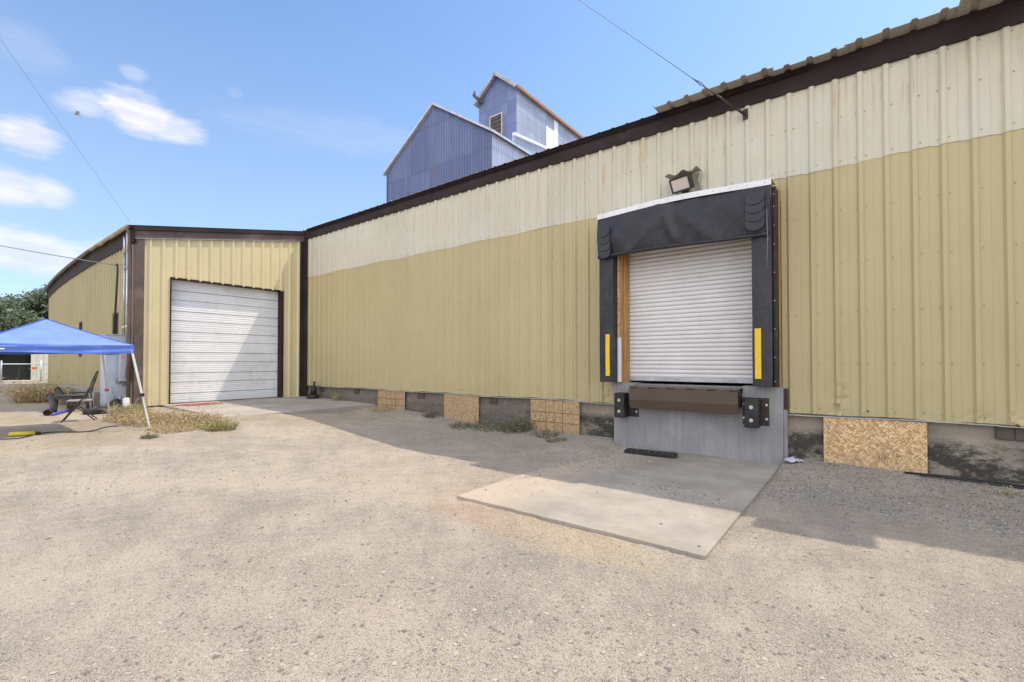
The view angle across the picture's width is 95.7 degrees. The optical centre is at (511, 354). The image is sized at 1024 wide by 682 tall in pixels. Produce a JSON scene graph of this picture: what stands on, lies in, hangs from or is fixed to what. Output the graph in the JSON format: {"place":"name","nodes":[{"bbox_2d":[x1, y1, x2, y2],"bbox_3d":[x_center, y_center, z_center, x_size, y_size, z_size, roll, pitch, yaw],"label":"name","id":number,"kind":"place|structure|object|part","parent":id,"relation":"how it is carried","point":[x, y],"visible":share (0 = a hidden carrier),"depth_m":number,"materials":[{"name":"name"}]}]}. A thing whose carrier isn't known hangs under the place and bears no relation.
{"place":"outdoors","nodes":[
{"label":"outdoors","id":0,"kind":"place"},
{"bbox_2d":[109,399,122,408],"bbox_3d":[-10.722,1.349,12.555,0.179,0.304,0.304,-1,-1,37],"label":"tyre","id":1,"kind":"object","parent":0,"point":[112,401],"visible":0.52,"depth_m":12.50,"materials":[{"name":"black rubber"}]},
{"bbox_2d":[0,0,959,302],"label":"sky","id":2,"kind":"structure","parent":0,"point":[288,115],"materials":[{"name":"blue"}]},
{"bbox_2d":[0,380,1023,681],"bbox_3d":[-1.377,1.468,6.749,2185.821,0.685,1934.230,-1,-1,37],"label":"ground","id":3,"kind":"structure","parent":0,"point":[880,554],"depth_m":3.73,"materials":[{"name":"grey gravel"}]},
{"bbox_2d":[0,298,21,331],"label":"tree","id":4,"kind":"object","parent":3,"relation":"on","point":[2,307],"visible":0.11,"depth_m":49.46,"materials":[{"name":"green plant"}]},
{"bbox_2d":[0,293,22,309],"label":"tree","id":5,"kind":"object","parent":3,"relation":"on","point":[8,297],"visible":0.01,"depth_m":55.09,"materials":[{"name":"green plant"}]},
{"bbox_2d":[0,354,47,380],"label":"white shed","id":6,"kind":"structure","parent":3,"relation":"on","point":[23,361],"depth_m":29.16,"materials":[{"name":"metal"}]},
{"bbox_2d":[0,361,47,382],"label":"chain link fence","id":7,"kind":"object","parent":3,"relation":"on","point":[1,364],"visible":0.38,"depth_m":26.25,"materials":[{"name":"white metal"}]},
{"bbox_2d":[0,282,48,330],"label":"tree","id":8,"kind":"object","parent":3,"relation":"on","point":[34,305],"visible":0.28,"depth_m":49.16,"materials":[{"name":"green plant"}]},
{"bbox_2d":[8,431,40,436],"bbox_3d":[-8.406,1.365,7.999,0.391,0.072,0.076,1,-1,-31],"label":"yellow tool","id":9,"kind":"object","parent":3,"relation":"on","point":[23,433],"visible":1,"depth_m":7.97,"materials":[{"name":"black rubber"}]},
{"bbox_2d":[0,368,87,402],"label":"dry bush","id":10,"kind":"object","parent":3,"relation":"on","point":[33,395],"visible":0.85,"depth_m":13.96,"materials":[{"name":"beige plant"}]},
{"bbox_2d":[43,392,56,415],"bbox_3d":[-11.389,1.210,11.435,0.230,0.493,1.468,1,-1,-43],"label":"drain pipe","id":11,"kind":"object","parent":3,"relation":"on","point":[50,397],"visible":1,"depth_m":11.40,"materials":[{"name":"grey plastic"}]},
{"bbox_2d":[0,426,115,439],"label":"ground cord","id":12,"kind":"object","parent":3,"relation":"on","point":[57,431],"visible":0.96,"depth_m":8.41,"materials":[{"name":"black rubber"}]},
{"bbox_2d":[36,385,83,404],"bbox_3d":[-12.828,1.166,13.732,1.539,0.646,1.392,0,-1,12],"label":"dry bush","id":13,"kind":"object","parent":3,"relation":"on","point":[60,402],"visible":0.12,"depth_m":13.42,"materials":[{"name":"beige plant"}]},
{"bbox_2d":[51,409,71,415],"bbox_3d":[-11.096,1.425,11.409,0.072,0.061,1.210,0,-1,-28],"label":"blue tube","id":14,"kind":"object","parent":3,"relation":"on","point":[60,412],"visible":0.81,"depth_m":11.29,"materials":[{"name":"plastic"}]},
{"bbox_2d":[54,387,71,408],"bbox_3d":[-12.400,1.193,12.848,1.348,0.558,0.175,-1,-1,33],"label":"drain pipe","id":15,"kind":"object","parent":3,"relation":"on","point":[58,390],"visible":0.51,"depth_m":13.03,"materials":[{"name":"grey plastic"}]},
{"bbox_2d":[55,394,88,411],"bbox_3d":[-11.295,1.252,11.887,0.520,0.436,0.441,0,-1,12],"label":"side table","id":16,"kind":"object","parent":3,"relation":"on","point":[70,396],"visible":0.85,"depth_m":11.73,"materials":[{"name":"black plastic"}]},
{"bbox_2d":[0,318,149,429],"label":"canopy tent","id":17,"kind":"object","parent":3,"relation":"on","point":[46,336],"visible":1,"depth_m":8.29,"materials":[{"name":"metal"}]},
{"bbox_2d":[60,383,97,422],"bbox_3d":[-9.408,1.043,10.080,0.568,0.814,0.444,1,-1,-38],"label":"folding chair","id":18,"kind":"object","parent":3,"relation":"on","point":[83,399],"visible":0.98,"depth_m":10.02,"materials":[{"name":"brown metal"}]},
{"bbox_2d":[67,371,97,408],"bbox_3d":[-11.836,0.969,12.795,0.593,1.027,0.464,1,-1,-33],"label":"metal chair","id":19,"kind":"object","parent":3,"relation":"on","point":[94,377],"visible":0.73,"depth_m":12.84,"materials":[{"name":"black metal"}]},
{"bbox_2d":[48,384,117,405],"bbox_3d":[-14.805,1.445,15.774,7.500,0.665,0.570,-1,-1,37],"label":"concrete ledge","id":20,"kind":"object","parent":3,"relation":"on","point":[95,393],"visible":0.27,"depth_m":14.03,"materials":[{"name":"grey concrete"}]},
{"bbox_2d":[82,406,107,414],"bbox_3d":[-10.290,1.395,11.471,0.520,0.221,0.532,-1,-1,37],"label":"tyre","id":21,"kind":"object","parent":3,"relation":"on","point":[95,411],"visible":0.62,"depth_m":11.30,"materials":[{"name":"black rubber"}]},
{"bbox_2d":[100,334,125,406],"bbox_3d":[-11.034,0.490,12.835,0.620,2.086,0.505,-1,-1,37],"label":"electrical cabinet","id":22,"kind":"object","parent":3,"relation":"on","point":[117,388],"visible":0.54,"depth_m":12.65,"materials":[{"name":"grey metal"}]},
{"bbox_3d":[-10.835,0.460,12.687,0.012,1.701,0.430,-1,-1,37],"label":"door","id":23,"kind":"part","parent":22,"relation":"part of","materials":[{"name":"grey metal"}]},
{"bbox_2d":[94,398,154,415],"bbox_3d":[-9.375,1.249,11.349,1.321,0.450,1.346,0,-1,-27],"label":"weed clump","id":24,"kind":"object","parent":3,"relation":"on","point":[118,409],"visible":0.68,"depth_m":11.23,"materials":[{"name":"beige plant"}]},
{"bbox_2d":[123,397,129,407],"bbox_3d":[-9.922,1.322,11.914,0.150,0.430,0.375,1,-1,-41],"label":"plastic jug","id":25,"kind":"object","parent":3,"relation":"on","point":[127,399],"visible":0.42,"depth_m":11.93,"materials":[{"name":"white plastic"}]},
{"bbox_2d":[97,405,162,422],"bbox_3d":[-8.345,1.292,10.259,1.467,0.329,1.289,0,-1,9],"label":"weed clump","id":26,"kind":"object","parent":3,"relation":"on","point":[110,417],"visible":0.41,"depth_m":10.10,"materials":[{"name":"beige plant"}]},
{"bbox_2d":[140,429,158,438],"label":"weed clump","id":27,"kind":"object","parent":3,"relation":"on","point":[148,436],"visible":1,"depth_m":8.19,"materials":[{"name":"plant"}]},
{"bbox_2d":[108,404,192,426],"bbox_3d":[-7.548,1.249,9.839,1.720,0.415,1.517,-1,-1,37],"label":"weed clump","id":28,"kind":"object","parent":3,"relation":"on","point":[137,419],"visible":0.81,"depth_m":9.58,"materials":[{"name":"beige plant"}]},
{"bbox_2d":[146,417,199,432],"bbox_3d":[-6.560,1.354,8.995,1.109,0.281,0.842,-1,-1,37],"label":"weed clump","id":29,"kind":"object","parent":3,"relation":"on","point":[167,427],"visible":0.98,"depth_m":8.94,"materials":[{"name":"beige plant"}]},
{"bbox_2d":[44,224,304,405],"bbox_3d":[-12.556,-1.437,24.429,18.040,6.900,16.410,-1,-1,37],"label":"side annex","id":30,"kind":"object","parent":3,"relation":"on","point":[213,314],"visible":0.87,"depth_m":14.55,"materials":[{"name":"beige metal"}]},
{"bbox_2d":[0,245,125,333],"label":"service cable","id":31,"kind":"object","parent":30,"relation":"attached to","point":[116,290],"visible":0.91,"depth_m":12.97,"materials":[{"name":"metal"}]},
{"bbox_2d":[0,39,129,221],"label":"overhead wire","id":32,"kind":"object","parent":30,"relation":"attached to","point":[61,125],"visible":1,"depth_m":10.40,"materials":[{"name":"metal"}]},
{"bbox_2d":[78,321,82,356],"bbox_3d":[-15.671,-0.554,16.914,0.580,1.300,0.130,-1,-1,37],"label":"window","id":33,"kind":"structure","parent":30,"relation":"in","point":[80,323],"depth_m":17.03,"materials":[{"name":"grey glass"}]},
{"bbox_2d":[112,312,118,333],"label":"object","id":34,"kind":"structure","parent":30,"relation":"in","point":[117,313],"depth_m":13.95,"materials":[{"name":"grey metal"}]},
{"bbox_2d":[118,354,126,380],"bbox_3d":[-10.616,0.349,12.685,0.210,0.760,0.230,-1,-1,37],"label":"disconnect switch","id":35,"kind":"object","parent":30,"relation":"attached to","point":[122,367],"visible":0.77,"depth_m":12.61,"materials":[{"name":"grey metal"}]},
{"bbox_2d":[122,237,125,334],"bbox_3d":[-10.899,-1.935,13.033,0.120,2.760,0.097,-1,-1,37],"label":"conduit","id":36,"kind":"object","parent":30,"relation":"attached to","point":[124,271],"visible":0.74,"depth_m":13.01,"materials":[{"name":"metal"}]},
{"bbox_2d":[125,233,127,342],"bbox_3d":[-10.643,-1.699,12.822,0.120,3.340,0.097,-1,-1,37],"label":"conduit","id":37,"kind":"object","parent":30,"relation":"attached to","point":[126,266],"visible":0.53,"depth_m":12.79,"materials":[{"name":"metal"}]},
{"bbox_2d":[170,280,277,403],"bbox_3d":[-9.040,-0.361,14.714,0.050,3.675,3.150,-1,-1,37],"label":"overhead door","id":38,"kind":"structure","parent":30,"relation":"in","point":[224,339],"depth_m":14.59,"materials":[{"name":"white metal"}]},
{"bbox_2d":[162,404,224,425],"bbox_3d":[-6.677,1.265,9.783,1.291,0.426,1.275,0,-1,-17],"label":"weed clump","id":39,"kind":"object","parent":3,"relation":"on","point":[196,418],"visible":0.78,"depth_m":9.66,"materials":[{"name":"beige plant"}]},
{"bbox_2d":[191,413,245,431],"bbox_3d":[-5.862,1.327,9.310,0.893,0.377,1.003,0,-1,-17],"label":"weed clump","id":40,"kind":"object","parent":3,"relation":"on","point":[217,425],"visible":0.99,"depth_m":9.18,"materials":[{"name":"plant"}]},
{"bbox_2d":[162,396,375,416],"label":"annex slab","id":41,"kind":"structure","parent":3,"relation":"on","point":[294,405],"depth_m":13.14,"materials":[{"name":"concrete"}]},
{"bbox_2d":[171,402,222,405],"bbox_3d":[-8.962,1.413,13.139,0.604,0.025,1.341,-1,-1,37],"label":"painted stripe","id":42,"kind":"object","parent":41,"relation":"on","point":[198,404],"visible":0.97,"depth_m":13.11,"materials":[{"name":"red paint"}]},
{"bbox_2d":[306,381,318,398],"bbox_3d":[-6.729,1.204,15.650,0.400,0.575,0.400,-1,-1,37],"label":"standpipe","id":43,"kind":"object","parent":41,"relation":"on","point":[313,394],"visible":0.98,"depth_m":15.58,"materials":[{"name":"black metal"}]},
{"bbox_2d":[368,405,393,411],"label":"weed clump","id":44,"kind":"object","parent":3,"relation":"on","point":[373,408],"visible":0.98,"depth_m":13.20,"materials":[{"name":"beige plant"}]},
{"bbox_2d":[422,411,441,417],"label":"weed clump","id":45,"kind":"object","parent":3,"relation":"on","point":[431,414],"visible":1,"depth_m":12.10,"materials":[{"name":"green plant"}]},
{"bbox_2d":[449,422,471,429],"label":"weed clump","id":46,"kind":"object","parent":3,"relation":"on","point":[454,425],"visible":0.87,"depth_m":11.06,"materials":[{"name":"green plant"}]},
{"bbox_2d":[383,71,583,202],"bbox_3d":[1.282,-10.278,40.610,10.860,25.090,22.320,-1,-1,37],"label":"grain elevator","id":47,"kind":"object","parent":3,"relation":"on","point":[440,145],"visible":0.24,"depth_m":33.23,"materials":[{"name":"metal"}]},
{"bbox_2d":[467,417,503,431],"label":"weed clump","id":48,"kind":"object","parent":3,"relation":"on","point":[484,425],"visible":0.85,"depth_m":10.78,"materials":[{"name":"green plant"}]},
{"bbox_2d":[487,414,535,432],"bbox_3d":[0.023,1.513,10.384,0.894,0.484,1.226,-4,-5,79],"label":"weed clump","id":49,"kind":"object","parent":3,"relation":"on","point":[514,427],"visible":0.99,"depth_m":10.32,"materials":[{"name":"green plant"}]},
{"bbox_2d":[530,427,560,438],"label":"weed clump","id":50,"kind":"object","parent":3,"relation":"on","point":[551,433],"visible":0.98,"depth_m":9.73,"materials":[{"name":"green plant"}]},
{"bbox_2d":[545,435,565,442],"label":"weed clump","id":51,"kind":"object","parent":3,"relation":"on","point":[553,441],"visible":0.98,"depth_m":9.21,"materials":[{"name":"green plant"}]},
{"bbox_2d":[457,445,780,559],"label":"dock slab","id":52,"kind":"structure","parent":3,"relation":"on","point":[609,513],"depth_m":5.61,"materials":[{"name":"concrete"}]},
{"bbox_2d":[507,446,771,550],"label":"gravel","id":53,"kind":"structure","parent":52,"relation":"on","point":[679,490],"depth_m":6.08,"materials":[{"name":"grey gravel"}]},
{"bbox_2d":[624,448,677,458],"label":"rubber wheel stop","id":54,"kind":"structure","parent":52,"relation":"on","point":[652,453],"depth_m":8.03,"materials":[{"name":"black rubber"}]},
{"bbox_2d":[299,0,1023,483],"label":"warehouse","id":55,"kind":"structure","parent":3,"relation":"on","point":[889,162],"depth_m":7.68,"materials":[{"name":"beige metal"}]},
{"bbox_2d":[378,390,404,409],"bbox_3d":[-3.530,1.385,13.518,1.230,0.655,0.020,-1,-1,37],"label":"strand board","id":56,"kind":"object","parent":55,"relation":"attached to","point":[395,399],"visible":0.76,"depth_m":13.47,"materials":[{"name":"beige wood"}]},
{"bbox_2d":[444,394,478,423],"bbox_3d":[-1.302,1.408,11.821,1.210,0.755,0.016,-1,-1,37],"label":"strand board","id":57,"kind":"object","parent":55,"relation":"attached to","point":[465,408],"visible":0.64,"depth_m":11.80,"materials":[{"name":"brown wood"}]},
{"bbox_2d":[531,399,579,433],"bbox_3d":[0.923,1.377,10.123,1.250,0.745,0.020,-1,-1,37],"label":"strand board","id":58,"kind":"object","parent":55,"relation":"attached to","point":[564,416],"visible":0.76,"depth_m":10.08,"materials":[{"name":"brown wood"}]},
{"bbox_2d":[614,392,638,417],"bbox_3d":[2.178,0.967,8.839,0.390,0.465,0.270,-1,-1,37],"label":"dock bumper","id":59,"kind":"object","parent":55,"relation":"attached to","point":[622,409],"visible":1,"depth_m":8.82,"materials":[{"name":"black rubber"}]},
{"bbox_2d":[579,0,747,120],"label":"guy wire","id":60,"kind":"object","parent":55,"relation":"attached to","point":[744,112],"visible":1,"depth_m":7.63,"materials":[{"name":"metal"}]},
{"bbox_2d":[665,166,701,194],"bbox_3d":[3.061,-3.107,8.309,0.574,0.394,0.413,-1,-1,37],"label":"floodlight","id":61,"kind":"object","parent":55,"relation":"attached to","point":[682,181],"visible":0.99,"depth_m":8.24,"materials":[{"name":"black paint"}]},
{"bbox_2d":[629,385,742,414],"bbox_3d":[3.045,0.782,8.227,1.871,0.415,0.445,-1,-1,37],"label":"dock leveller","id":62,"kind":"object","parent":55,"relation":"attached to","point":[722,400],"visible":0.99,"depth_m":8.01,"materials":[{"name":"metal"}]},
{"bbox_2d":[596,178,779,386],"bbox_3d":[2.968,-1.153,8.257,3.057,3.345,0.538,-1,-1,37],"label":"dock shelter","id":63,"kind":"object","parent":55,"relation":"attached to","point":[727,213],"visible":0.98,"depth_m":7.79,"materials":[{"name":"black fabric"}]},
{"bbox_2d":[629,238,752,383],"bbox_3d":[3.324,-1.052,8.477,2.470,3.110,0.035,-1,-1,37],"label":"rolling door","id":64,"kind":"structure","parent":55,"relation":"in","point":[713,361],"depth_m":8.48,"materials":[{"name":"white metal"}]},
{"bbox_2d":[743,397,768,427],"bbox_3d":[3.928,0.943,7.505,0.390,0.470,0.270,-1,-1,37],"label":"dock bumper","id":65,"kind":"object","parent":55,"relation":"attached to","point":[755,412],"visible":1,"depth_m":7.46,"materials":[{"name":"black rubber"}]},
{"bbox_2d":[823,417,927,472],"bbox_3d":[5.292,1.334,6.793,1.196,0.765,0.018,-1,-1,37],"label":"strand board","id":66,"kind":"object","parent":55,"relation":"attached to","point":[891,445],"visible":0.96,"depth_m":6.75,"materials":[{"name":"beige wood"}]},
{"bbox_2d":[783,456,804,461],"bbox_3d":[4.341,1.603,7.140,0.289,0.086,0.210,0,-1,6],"label":"crumpled plastic","id":67,"kind":"object","parent":3,"relation":"on","point":[792,459],"visible":1,"depth_m":7.12,"materials":[{"name":"white plastic"}]},
{"bbox_2d":[904,471,1023,486],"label":"hose","id":68,"kind":"object","parent":3,"relation":"on","point":[1020,485],"visible":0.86,"depth_m":6.02,"materials":[{"name":"black rubber"}]},
{"bbox_2d":[919,474,1023,488],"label":"hose","id":69,"kind":"object","parent":3,"relation":"on","point":[990,483],"visible":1,"depth_m":5.97,"materials":[{"name":"black rubber"}]},
{"bbox_2d":[985,483,1020,496],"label":"weed clump","id":70,"kind":"object","parent":3,"relation":"on","point":[1009,493],"visible":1,"depth_m":5.54,"materials":[{"name":"green plant"}]},
{"bbox_2d":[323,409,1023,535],"bbox_3d":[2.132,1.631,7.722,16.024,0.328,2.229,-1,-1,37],"label":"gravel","id":71,"kind":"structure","parent":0,"point":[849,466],"depth_m":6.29,"materials":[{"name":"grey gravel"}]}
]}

